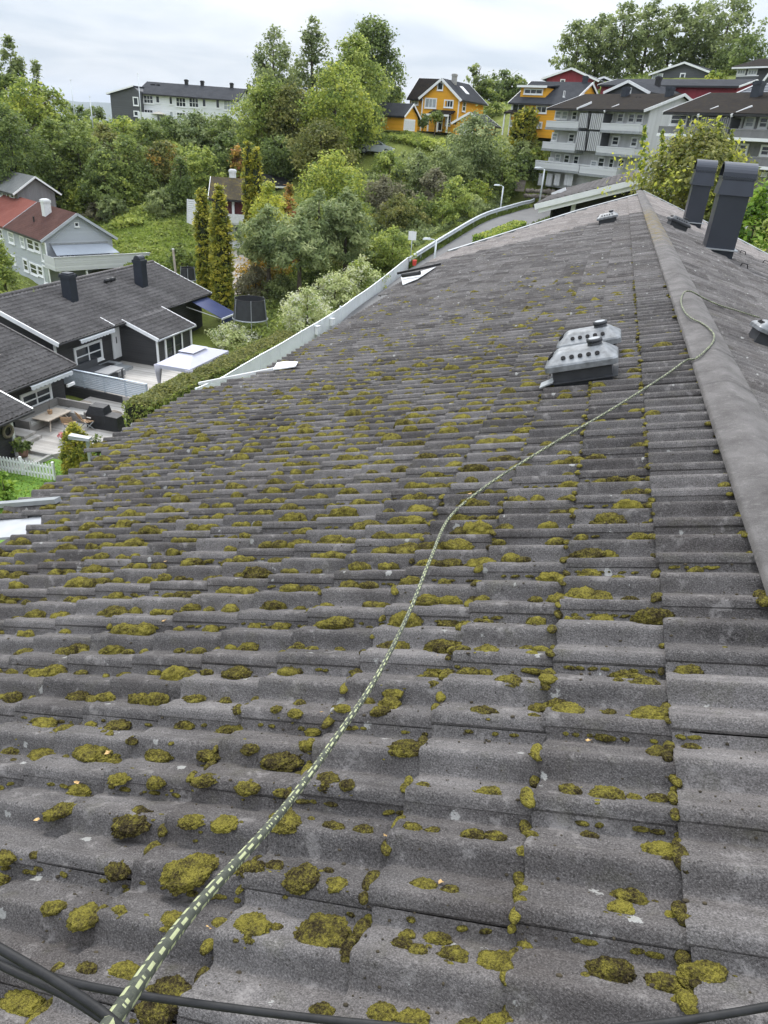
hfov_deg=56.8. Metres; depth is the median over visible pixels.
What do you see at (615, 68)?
lime tree
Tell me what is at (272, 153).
tree
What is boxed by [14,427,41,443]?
patio steps
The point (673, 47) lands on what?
lime tree
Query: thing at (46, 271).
ground door
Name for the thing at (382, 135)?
maple tree
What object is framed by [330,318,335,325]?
meter cabinet
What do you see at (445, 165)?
tree
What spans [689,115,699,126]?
window
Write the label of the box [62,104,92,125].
tree
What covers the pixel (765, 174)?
window
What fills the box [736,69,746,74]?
window
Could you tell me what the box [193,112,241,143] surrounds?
tree
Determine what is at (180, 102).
window
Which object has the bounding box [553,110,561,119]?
window
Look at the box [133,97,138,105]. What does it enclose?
window
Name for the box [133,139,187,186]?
tree
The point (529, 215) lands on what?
road
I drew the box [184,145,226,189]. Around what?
ash tree
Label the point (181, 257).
shrub
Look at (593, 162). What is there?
window
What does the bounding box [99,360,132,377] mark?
deck steps
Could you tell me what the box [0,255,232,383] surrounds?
neighbour house
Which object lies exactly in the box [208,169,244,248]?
brown house
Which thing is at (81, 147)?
hazel tree
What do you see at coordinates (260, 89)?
maple tree
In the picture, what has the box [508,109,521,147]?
thuja
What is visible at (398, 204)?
tree
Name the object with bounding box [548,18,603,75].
lime tree
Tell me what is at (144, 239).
meadow grass
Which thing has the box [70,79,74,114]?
pole
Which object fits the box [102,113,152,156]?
tree
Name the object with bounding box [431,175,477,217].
tree
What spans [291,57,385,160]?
maple tree
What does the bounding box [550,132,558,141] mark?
window
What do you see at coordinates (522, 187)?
stone steps
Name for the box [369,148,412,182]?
tree
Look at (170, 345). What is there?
window
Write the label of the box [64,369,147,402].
slat screen
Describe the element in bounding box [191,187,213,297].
thuja
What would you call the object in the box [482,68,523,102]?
tree
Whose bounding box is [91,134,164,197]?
tree
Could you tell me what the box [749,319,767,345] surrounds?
roof vent
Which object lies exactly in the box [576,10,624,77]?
lime tree
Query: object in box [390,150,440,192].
tree
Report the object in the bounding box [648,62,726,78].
grey gable house
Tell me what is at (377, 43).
beech tree
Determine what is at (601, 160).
window
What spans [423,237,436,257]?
street lamp
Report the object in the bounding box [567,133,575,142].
window
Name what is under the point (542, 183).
street lamp
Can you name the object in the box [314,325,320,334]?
meter cabinet
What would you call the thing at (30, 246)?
window
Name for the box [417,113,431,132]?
ball tree
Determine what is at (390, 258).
shrub
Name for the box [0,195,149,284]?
terrace house
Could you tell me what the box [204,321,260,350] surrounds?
shrub
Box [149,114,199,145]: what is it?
tree
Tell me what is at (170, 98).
window
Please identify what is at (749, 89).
panel roof house
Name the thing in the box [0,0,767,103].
sky
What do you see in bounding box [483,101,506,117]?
shrub
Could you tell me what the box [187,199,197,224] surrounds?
terrace fence
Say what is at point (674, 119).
window
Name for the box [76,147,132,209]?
tree
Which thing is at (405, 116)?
garage
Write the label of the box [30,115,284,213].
undergrowth
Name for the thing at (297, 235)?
pine tree
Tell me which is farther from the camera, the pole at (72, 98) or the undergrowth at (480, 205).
the pole at (72, 98)
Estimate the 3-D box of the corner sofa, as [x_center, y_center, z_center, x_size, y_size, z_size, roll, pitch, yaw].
[-16.467,-4.793,35.768,2.350,0.750,3.100,11,29,13]
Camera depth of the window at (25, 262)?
66.27 m
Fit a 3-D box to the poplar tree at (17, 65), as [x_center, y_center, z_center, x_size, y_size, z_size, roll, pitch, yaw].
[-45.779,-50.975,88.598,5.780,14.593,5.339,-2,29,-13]
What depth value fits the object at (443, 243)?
67.73 m
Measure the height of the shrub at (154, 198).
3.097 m
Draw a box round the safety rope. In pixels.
[99,290,759,1023]
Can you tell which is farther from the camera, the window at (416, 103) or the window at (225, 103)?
the window at (225, 103)
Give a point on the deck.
(142, 373)
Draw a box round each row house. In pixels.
[0,190,767,1023]
[533,170,747,232]
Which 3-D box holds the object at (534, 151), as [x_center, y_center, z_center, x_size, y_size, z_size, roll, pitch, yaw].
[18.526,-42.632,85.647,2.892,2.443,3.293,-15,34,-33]
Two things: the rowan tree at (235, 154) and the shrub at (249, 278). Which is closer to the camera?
the shrub at (249, 278)
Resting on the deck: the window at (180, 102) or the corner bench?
the corner bench
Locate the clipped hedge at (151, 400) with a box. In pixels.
[121,329,295,426]
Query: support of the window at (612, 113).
in the grey flats at (591, 133)
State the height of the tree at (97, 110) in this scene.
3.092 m
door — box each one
[39,242,47,262]
[42,264,50,283]
[111,327,121,358]
[403,119,409,130]
[409,119,414,130]
[438,116,442,131]
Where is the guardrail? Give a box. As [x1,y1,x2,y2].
[407,198,534,269]
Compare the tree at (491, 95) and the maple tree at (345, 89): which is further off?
the tree at (491, 95)
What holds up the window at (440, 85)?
in the ochre house at (453, 99)
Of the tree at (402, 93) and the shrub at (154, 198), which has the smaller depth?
the shrub at (154, 198)
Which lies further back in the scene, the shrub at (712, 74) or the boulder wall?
the shrub at (712, 74)
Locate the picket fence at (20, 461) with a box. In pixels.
[0,456,55,480]
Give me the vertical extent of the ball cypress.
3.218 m
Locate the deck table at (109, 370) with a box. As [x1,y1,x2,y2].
[94,365,123,383]
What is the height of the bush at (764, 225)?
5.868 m
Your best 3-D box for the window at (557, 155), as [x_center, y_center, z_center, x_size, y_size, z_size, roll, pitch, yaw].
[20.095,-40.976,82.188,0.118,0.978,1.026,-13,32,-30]
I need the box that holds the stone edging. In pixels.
[66,398,121,413]
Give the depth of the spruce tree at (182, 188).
75.17 m
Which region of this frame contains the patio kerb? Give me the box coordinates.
[25,449,52,469]
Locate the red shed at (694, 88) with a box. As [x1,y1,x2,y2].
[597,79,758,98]
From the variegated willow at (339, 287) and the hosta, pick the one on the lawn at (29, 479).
the hosta
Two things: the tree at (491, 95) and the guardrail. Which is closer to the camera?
the guardrail
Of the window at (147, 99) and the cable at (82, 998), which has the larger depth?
the window at (147, 99)
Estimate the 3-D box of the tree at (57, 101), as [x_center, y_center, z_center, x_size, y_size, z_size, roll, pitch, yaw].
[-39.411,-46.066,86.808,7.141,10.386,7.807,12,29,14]
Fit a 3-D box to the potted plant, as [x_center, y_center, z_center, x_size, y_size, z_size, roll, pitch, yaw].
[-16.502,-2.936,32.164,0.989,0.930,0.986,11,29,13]
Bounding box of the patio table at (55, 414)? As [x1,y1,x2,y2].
[32,407,70,431]
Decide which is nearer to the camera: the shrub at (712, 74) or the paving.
the paving
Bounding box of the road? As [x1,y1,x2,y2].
[342,207,550,321]
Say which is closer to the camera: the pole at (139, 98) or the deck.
the deck
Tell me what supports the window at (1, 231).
in the terrace house at (46, 242)
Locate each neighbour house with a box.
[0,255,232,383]
[0,323,77,426]
[0,390,34,462]
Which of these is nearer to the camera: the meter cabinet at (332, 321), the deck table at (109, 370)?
the deck table at (109, 370)
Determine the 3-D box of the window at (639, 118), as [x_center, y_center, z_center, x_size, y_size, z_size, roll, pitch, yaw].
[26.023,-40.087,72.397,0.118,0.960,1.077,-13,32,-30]
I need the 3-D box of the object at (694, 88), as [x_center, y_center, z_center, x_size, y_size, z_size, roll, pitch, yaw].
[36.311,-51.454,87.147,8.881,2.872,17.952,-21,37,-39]
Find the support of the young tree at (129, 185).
on the ground at (200, 337)
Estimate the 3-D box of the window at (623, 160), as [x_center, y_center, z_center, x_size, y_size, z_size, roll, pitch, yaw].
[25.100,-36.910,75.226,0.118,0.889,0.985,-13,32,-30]
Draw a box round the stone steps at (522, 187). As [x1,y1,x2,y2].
[514,180,525,191]
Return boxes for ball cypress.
[58,421,95,474]
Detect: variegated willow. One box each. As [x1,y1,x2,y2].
[277,283,338,332]
[311,269,363,310]
[338,254,390,296]
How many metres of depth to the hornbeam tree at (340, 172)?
66.86 m
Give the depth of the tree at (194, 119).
89.76 m
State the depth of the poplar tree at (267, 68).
85.46 m
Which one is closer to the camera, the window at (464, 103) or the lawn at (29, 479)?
the lawn at (29, 479)
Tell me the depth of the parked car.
84.69 m
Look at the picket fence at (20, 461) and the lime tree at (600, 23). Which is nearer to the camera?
the picket fence at (20, 461)
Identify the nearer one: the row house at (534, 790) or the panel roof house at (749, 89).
the row house at (534, 790)
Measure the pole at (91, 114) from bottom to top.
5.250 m
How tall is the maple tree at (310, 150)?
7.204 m
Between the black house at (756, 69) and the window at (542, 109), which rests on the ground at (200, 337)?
the black house at (756, 69)
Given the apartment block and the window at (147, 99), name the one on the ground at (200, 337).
the apartment block
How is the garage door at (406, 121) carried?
in the garage at (405, 116)
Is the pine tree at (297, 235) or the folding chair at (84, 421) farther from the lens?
the pine tree at (297, 235)
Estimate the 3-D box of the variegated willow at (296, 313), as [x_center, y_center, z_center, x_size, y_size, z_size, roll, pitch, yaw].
[-5.030,-13.182,46.642,4.198,3.470,4.492,-2,28,-12]
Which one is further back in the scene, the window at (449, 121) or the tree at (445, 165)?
the window at (449, 121)
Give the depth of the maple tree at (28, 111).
81.93 m
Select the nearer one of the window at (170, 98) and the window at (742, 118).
the window at (742, 118)
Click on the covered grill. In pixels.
(102, 416)
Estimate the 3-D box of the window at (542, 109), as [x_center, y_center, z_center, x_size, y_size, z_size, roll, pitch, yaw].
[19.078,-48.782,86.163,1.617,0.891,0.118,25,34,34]
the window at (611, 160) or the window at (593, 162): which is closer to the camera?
the window at (611, 160)
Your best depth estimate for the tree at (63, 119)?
83.07 m
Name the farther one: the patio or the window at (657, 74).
the window at (657, 74)
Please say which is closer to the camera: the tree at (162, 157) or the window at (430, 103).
the tree at (162, 157)
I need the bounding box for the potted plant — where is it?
[9,437,33,456]
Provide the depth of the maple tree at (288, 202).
61.70 m
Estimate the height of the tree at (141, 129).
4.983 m
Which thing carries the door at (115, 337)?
in the neighbour house at (141, 309)
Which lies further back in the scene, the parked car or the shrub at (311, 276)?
the parked car
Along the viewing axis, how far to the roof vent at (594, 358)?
5.01 m
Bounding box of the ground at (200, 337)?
[3,75,759,400]
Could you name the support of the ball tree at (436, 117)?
on the ground at (200, 337)
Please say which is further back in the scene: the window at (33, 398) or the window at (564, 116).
the window at (564, 116)
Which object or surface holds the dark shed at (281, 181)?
on the ground at (200, 337)
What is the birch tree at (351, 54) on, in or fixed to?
on the ground at (200, 337)
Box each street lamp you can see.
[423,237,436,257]
[494,184,503,206]
[535,167,544,200]
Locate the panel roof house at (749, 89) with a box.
[736,83,767,92]
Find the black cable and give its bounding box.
[0,956,767,1023]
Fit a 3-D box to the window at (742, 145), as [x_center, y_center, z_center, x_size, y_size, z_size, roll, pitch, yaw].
[28.195,-28.558,55.957,0.118,0.847,1.075,-13,32,-30]
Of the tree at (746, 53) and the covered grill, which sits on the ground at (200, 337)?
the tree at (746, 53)
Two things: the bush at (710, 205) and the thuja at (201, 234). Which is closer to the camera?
the bush at (710, 205)
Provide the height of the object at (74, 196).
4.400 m
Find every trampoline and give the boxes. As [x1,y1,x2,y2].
[180,266,195,281]
[232,294,267,329]
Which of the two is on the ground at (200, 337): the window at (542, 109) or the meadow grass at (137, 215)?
the meadow grass at (137, 215)
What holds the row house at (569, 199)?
on the ground at (200, 337)
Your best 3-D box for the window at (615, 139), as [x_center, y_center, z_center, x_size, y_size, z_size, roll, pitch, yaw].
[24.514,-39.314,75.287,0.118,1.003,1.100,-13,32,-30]
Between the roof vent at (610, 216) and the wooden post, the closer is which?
the roof vent at (610, 216)
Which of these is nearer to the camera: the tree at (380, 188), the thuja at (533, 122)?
the tree at (380, 188)
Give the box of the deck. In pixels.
[69,346,205,401]
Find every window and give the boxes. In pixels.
[0,228,3,240]
[7,231,15,244]
[19,235,25,248]
[19,383,52,406]
[22,258,29,272]
[26,238,34,252]
[29,261,38,276]
[33,241,40,253]
[36,264,43,277]
[73,339,104,364]
[74,222,79,227]
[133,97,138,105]
[143,95,153,104]
[144,109,153,112]
[155,96,159,103]
[166,337,173,357]
[169,97,172,104]
[174,334,181,353]
[175,97,186,107]
[176,112,185,119]
[188,98,199,108]
[202,99,206,107]
[215,100,219,108]
[223,101,233,110]
[410,100,418,105]
[424,98,436,108]
[437,82,443,90]
[443,99,453,108]
[445,115,450,126]
[462,102,465,112]
[512,104,524,109]
[523,88,543,94]
[536,105,547,113]
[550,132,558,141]
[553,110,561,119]
[554,153,561,161]
[561,111,568,120]
[563,154,570,162]
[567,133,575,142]
[570,111,577,120]
[572,155,579,163]
[590,160,597,166]
[597,157,605,167]
[607,112,614,122]
[608,158,614,168]
[611,136,619,146]
[615,112,624,122]
[616,159,625,167]
[626,113,635,123]
[630,137,638,147]
[634,113,644,123]
[652,73,662,78]
[668,115,688,126]
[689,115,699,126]
[735,117,743,128]
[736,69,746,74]
[736,143,749,155]
[742,117,756,128]
[747,69,757,74]
[757,117,767,129]
[757,145,767,156]
[760,172,767,176]
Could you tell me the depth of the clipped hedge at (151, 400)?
36.75 m
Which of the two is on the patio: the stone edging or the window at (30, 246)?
the stone edging
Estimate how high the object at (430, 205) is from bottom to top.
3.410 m
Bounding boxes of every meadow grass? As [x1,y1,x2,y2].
[74,188,189,228]
[104,218,197,281]
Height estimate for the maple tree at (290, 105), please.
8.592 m
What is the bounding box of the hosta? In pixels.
[0,469,20,500]
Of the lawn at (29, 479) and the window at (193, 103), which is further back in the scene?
the window at (193, 103)
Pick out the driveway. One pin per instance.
(238, 261)
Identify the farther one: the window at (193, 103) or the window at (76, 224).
the window at (193, 103)
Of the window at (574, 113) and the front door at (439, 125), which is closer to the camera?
the window at (574, 113)
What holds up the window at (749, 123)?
in the grey flats at (745, 114)
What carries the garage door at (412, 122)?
in the garage at (405, 116)
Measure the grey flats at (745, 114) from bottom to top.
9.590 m
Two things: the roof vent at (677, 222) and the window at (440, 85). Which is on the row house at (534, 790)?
the roof vent at (677, 222)
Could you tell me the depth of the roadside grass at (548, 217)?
71.79 m
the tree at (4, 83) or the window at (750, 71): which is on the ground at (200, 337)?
the tree at (4, 83)
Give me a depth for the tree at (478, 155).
82.16 m
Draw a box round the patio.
[31,397,125,458]
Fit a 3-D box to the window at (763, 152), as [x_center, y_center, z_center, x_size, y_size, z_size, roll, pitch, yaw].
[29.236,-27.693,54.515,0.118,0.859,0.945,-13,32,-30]
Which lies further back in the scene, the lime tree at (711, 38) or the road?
the lime tree at (711, 38)
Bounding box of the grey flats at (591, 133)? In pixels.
[534,86,692,187]
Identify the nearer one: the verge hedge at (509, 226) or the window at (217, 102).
the verge hedge at (509, 226)
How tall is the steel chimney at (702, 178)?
2.254 m
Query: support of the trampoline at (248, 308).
on the ground at (200, 337)
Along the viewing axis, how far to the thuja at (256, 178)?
63.67 m
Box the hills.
[37,99,297,121]
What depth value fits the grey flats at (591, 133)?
76.12 m
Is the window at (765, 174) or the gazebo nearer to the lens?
the gazebo
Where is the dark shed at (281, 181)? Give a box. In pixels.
[261,174,291,193]
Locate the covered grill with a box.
[86,402,125,431]
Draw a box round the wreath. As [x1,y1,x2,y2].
[2,424,13,438]
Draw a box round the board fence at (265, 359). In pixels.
[195,257,408,389]
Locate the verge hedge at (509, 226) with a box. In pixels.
[471,220,526,242]
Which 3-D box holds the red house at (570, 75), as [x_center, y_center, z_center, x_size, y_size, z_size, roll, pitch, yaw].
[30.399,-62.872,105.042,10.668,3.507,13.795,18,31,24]
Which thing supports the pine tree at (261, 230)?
on the ground at (200, 337)
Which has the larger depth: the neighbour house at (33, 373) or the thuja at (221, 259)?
the thuja at (221, 259)
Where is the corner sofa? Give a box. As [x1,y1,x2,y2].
[15,397,91,430]
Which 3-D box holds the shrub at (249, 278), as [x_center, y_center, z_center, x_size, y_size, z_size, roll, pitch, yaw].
[-10.554,-18.434,57.296,4.415,3.352,3.908,2,28,-4]
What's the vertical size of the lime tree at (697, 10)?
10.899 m
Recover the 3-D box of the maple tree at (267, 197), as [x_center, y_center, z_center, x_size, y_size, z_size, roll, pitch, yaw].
[-9.643,-24.242,61.178,5.266,8.200,5.370,-15,33,-32]
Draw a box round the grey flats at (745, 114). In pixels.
[656,80,767,215]
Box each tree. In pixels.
[0,33,38,135]
[0,68,42,164]
[0,72,75,176]
[0,101,62,202]
[0,235,33,293]
[25,57,52,122]
[30,85,76,157]
[30,115,82,210]
[43,115,86,172]
[53,117,104,200]
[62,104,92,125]
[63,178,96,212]
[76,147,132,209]
[81,122,137,173]
[82,106,106,124]
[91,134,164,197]
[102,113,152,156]
[111,171,143,206]
[116,117,176,153]
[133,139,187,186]
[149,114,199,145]
[160,153,198,209]
[172,108,216,148]
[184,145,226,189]
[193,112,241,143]
[209,129,245,174]
[223,118,258,145]
[225,72,301,151]
[227,143,244,177]
[231,202,301,294]
[234,23,305,134]
[245,178,301,278]
[250,132,316,180]
[252,81,319,156]
[262,213,336,292]
[279,182,297,269]
[282,117,361,186]
[285,14,337,122]
[287,147,376,235]
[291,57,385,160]
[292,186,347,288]
[313,30,400,128]
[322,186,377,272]
[337,12,411,102]
[337,95,392,151]
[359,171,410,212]
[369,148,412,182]
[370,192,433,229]
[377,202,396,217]
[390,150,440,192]
[391,92,405,102]
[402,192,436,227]
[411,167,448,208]
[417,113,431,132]
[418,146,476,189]
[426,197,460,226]
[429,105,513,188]
[429,110,443,136]
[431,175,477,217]
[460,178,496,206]
[463,63,490,93]
[473,76,505,104]
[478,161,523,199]
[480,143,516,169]
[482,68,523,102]
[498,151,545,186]
[501,73,527,100]
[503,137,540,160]
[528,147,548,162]
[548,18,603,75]
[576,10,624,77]
[589,0,652,78]
[597,115,766,239]
[622,0,677,76]
[641,3,702,72]
[668,0,731,65]
[690,0,767,70]
[710,29,767,74]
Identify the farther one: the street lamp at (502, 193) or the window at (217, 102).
the window at (217, 102)
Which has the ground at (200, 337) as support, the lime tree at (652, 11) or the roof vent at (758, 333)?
the lime tree at (652, 11)
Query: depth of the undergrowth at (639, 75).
107.43 m
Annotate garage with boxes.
[365,102,421,131]
[451,112,501,134]
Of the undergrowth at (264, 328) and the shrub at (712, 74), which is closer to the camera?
the undergrowth at (264, 328)
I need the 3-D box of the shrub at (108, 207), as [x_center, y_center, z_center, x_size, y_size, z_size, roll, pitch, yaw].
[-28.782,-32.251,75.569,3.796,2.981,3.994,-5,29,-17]
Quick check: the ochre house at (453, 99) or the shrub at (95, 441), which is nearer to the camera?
the shrub at (95, 441)
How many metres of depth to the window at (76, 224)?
63.12 m
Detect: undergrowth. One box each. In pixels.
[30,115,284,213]
[232,259,383,340]
[351,146,509,260]
[353,130,502,164]
[483,69,736,111]
[518,142,561,189]
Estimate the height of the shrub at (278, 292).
2.759 m
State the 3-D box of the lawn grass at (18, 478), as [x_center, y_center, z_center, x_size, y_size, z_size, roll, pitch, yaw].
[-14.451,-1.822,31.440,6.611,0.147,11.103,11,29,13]
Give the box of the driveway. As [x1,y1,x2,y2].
[229,250,249,293]
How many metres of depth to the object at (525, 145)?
85.33 m
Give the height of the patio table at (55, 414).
0.613 m
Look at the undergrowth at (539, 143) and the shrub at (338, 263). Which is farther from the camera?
the undergrowth at (539, 143)
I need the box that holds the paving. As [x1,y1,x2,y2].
[0,453,53,470]
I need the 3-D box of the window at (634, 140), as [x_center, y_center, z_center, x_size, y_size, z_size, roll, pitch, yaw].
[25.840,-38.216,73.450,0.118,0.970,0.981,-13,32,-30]
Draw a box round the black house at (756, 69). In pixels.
[731,58,767,82]
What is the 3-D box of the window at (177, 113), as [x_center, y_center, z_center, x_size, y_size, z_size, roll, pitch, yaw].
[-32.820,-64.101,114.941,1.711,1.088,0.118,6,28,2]
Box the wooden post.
[172,249,176,272]
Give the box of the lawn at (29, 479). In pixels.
[0,452,135,542]
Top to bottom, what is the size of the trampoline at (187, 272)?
1.503 m
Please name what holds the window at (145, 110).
in the apartment block
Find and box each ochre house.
[406,74,487,132]
[501,76,597,138]
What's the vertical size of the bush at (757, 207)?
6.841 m
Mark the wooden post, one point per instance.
(174, 261)
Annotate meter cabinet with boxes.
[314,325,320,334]
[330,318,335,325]
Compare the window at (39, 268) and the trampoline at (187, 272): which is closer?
the trampoline at (187, 272)
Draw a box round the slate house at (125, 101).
[106,84,159,122]
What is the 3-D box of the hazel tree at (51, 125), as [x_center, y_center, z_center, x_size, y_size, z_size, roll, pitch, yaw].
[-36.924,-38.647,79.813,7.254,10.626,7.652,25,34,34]
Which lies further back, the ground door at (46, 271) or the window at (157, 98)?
the window at (157, 98)
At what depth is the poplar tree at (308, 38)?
88.51 m
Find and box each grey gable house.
[603,76,681,93]
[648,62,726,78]
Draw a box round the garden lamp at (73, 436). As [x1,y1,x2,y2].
[68,433,92,460]
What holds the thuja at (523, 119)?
on the ground at (200, 337)
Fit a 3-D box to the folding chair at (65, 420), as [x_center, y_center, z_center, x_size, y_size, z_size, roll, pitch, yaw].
[-15.559,-4.395,35.081,0.550,0.944,0.728,2,28,-5]
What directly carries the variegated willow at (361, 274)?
on the ground at (200, 337)
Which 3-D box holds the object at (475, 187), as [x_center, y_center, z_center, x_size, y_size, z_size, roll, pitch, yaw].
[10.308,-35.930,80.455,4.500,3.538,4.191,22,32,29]
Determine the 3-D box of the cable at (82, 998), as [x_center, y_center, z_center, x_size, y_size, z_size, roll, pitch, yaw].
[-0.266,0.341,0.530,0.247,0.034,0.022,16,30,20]
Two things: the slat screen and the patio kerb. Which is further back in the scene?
the slat screen
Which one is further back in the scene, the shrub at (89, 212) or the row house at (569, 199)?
the shrub at (89, 212)
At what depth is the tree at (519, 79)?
119.57 m
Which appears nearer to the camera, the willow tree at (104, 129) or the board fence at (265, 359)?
the board fence at (265, 359)
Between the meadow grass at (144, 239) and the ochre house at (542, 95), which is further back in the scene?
the ochre house at (542, 95)
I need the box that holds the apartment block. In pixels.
[137,79,251,124]
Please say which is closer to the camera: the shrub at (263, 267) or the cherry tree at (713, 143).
the cherry tree at (713, 143)
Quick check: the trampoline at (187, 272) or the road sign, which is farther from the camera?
the road sign
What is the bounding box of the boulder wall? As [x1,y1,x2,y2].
[523,188,556,198]
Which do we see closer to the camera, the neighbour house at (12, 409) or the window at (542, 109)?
the neighbour house at (12, 409)
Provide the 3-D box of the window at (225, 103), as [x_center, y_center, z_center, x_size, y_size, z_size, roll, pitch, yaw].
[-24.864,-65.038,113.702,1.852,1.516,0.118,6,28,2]
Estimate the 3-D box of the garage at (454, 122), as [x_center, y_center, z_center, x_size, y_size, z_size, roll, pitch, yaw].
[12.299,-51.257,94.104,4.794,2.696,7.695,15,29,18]
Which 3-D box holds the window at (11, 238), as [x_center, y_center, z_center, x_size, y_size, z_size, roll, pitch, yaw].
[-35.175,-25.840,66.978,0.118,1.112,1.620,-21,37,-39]
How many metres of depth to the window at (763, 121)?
54.25 m
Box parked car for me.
[358,141,394,152]
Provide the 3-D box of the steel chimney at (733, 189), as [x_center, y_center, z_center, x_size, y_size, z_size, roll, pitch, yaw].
[6.711,-5.666,14.005,0.650,2.203,0.780,11,29,13]
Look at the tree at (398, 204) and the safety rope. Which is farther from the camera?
the tree at (398, 204)
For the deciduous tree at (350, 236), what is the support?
on the ground at (200, 337)
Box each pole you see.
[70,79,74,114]
[89,96,93,131]
[137,73,141,118]
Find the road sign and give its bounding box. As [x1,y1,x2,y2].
[408,231,416,261]
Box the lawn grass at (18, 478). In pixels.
[0,457,61,509]
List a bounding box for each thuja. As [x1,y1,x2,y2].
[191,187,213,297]
[207,183,236,320]
[239,140,253,251]
[246,146,264,220]
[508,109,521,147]
[513,106,531,147]
[524,106,540,144]
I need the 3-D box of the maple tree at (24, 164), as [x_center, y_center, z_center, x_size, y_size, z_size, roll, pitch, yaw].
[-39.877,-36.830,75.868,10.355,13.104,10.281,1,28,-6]
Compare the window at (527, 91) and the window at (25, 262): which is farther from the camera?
the window at (527, 91)
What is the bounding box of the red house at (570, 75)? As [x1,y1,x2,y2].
[541,68,611,88]
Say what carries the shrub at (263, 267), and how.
on the ground at (200, 337)
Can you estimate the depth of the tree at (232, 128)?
88.24 m
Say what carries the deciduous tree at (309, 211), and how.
on the ground at (200, 337)
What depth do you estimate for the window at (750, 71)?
88.06 m
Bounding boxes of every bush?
[704,197,713,221]
[738,178,767,249]
[751,218,767,252]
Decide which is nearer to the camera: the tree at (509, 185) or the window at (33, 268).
the window at (33, 268)
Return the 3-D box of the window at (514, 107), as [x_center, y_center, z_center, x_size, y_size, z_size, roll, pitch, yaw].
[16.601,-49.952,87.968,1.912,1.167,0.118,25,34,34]
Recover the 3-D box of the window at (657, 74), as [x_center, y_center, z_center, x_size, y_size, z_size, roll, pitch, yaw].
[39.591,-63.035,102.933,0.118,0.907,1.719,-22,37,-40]
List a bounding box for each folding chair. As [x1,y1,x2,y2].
[59,416,76,430]
[74,411,93,430]
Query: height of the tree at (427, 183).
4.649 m
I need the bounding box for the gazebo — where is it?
[154,345,228,382]
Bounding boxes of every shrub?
[80,201,107,220]
[91,433,102,455]
[95,194,130,223]
[140,187,186,218]
[163,241,196,273]
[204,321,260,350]
[232,263,274,299]
[233,256,292,293]
[259,272,302,307]
[297,258,342,291]
[325,245,373,274]
[356,233,390,266]
[369,224,417,270]
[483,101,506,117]
[705,69,727,78]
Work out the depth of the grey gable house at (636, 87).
79.85 m
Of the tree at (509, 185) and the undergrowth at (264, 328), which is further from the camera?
the tree at (509, 185)
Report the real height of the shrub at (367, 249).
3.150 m
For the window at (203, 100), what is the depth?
113.87 m
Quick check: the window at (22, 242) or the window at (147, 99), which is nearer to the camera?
the window at (22, 242)
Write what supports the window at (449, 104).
in the ochre house at (453, 99)
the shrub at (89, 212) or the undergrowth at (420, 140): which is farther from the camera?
the undergrowth at (420, 140)
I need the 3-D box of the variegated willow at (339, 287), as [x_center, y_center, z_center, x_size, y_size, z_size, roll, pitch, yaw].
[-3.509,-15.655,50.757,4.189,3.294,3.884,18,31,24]
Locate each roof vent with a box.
[539,336,618,388]
[556,319,620,349]
[596,210,617,224]
[667,215,690,231]
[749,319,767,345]
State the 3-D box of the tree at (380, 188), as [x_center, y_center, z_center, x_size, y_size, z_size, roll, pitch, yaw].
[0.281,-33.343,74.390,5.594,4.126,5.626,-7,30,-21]
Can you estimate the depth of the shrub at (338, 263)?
60.34 m
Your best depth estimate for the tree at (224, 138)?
81.36 m
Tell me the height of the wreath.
0.840 m
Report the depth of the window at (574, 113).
79.07 m
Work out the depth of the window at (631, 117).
73.20 m
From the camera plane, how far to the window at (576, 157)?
80.05 m
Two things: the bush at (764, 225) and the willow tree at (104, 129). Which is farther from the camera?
the willow tree at (104, 129)
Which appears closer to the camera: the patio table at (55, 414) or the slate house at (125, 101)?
the patio table at (55, 414)
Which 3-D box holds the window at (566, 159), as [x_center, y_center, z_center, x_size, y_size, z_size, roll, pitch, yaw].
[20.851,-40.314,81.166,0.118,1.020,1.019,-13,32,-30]
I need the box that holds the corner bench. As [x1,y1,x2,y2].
[69,358,125,382]
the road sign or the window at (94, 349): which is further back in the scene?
the road sign
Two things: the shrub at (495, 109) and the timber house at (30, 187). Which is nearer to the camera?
the timber house at (30, 187)
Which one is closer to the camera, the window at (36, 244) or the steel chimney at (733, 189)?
the steel chimney at (733, 189)
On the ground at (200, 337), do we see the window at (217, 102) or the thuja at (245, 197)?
the thuja at (245, 197)
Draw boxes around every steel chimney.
[683,159,717,227]
[703,161,758,259]
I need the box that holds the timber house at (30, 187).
[0,163,61,206]

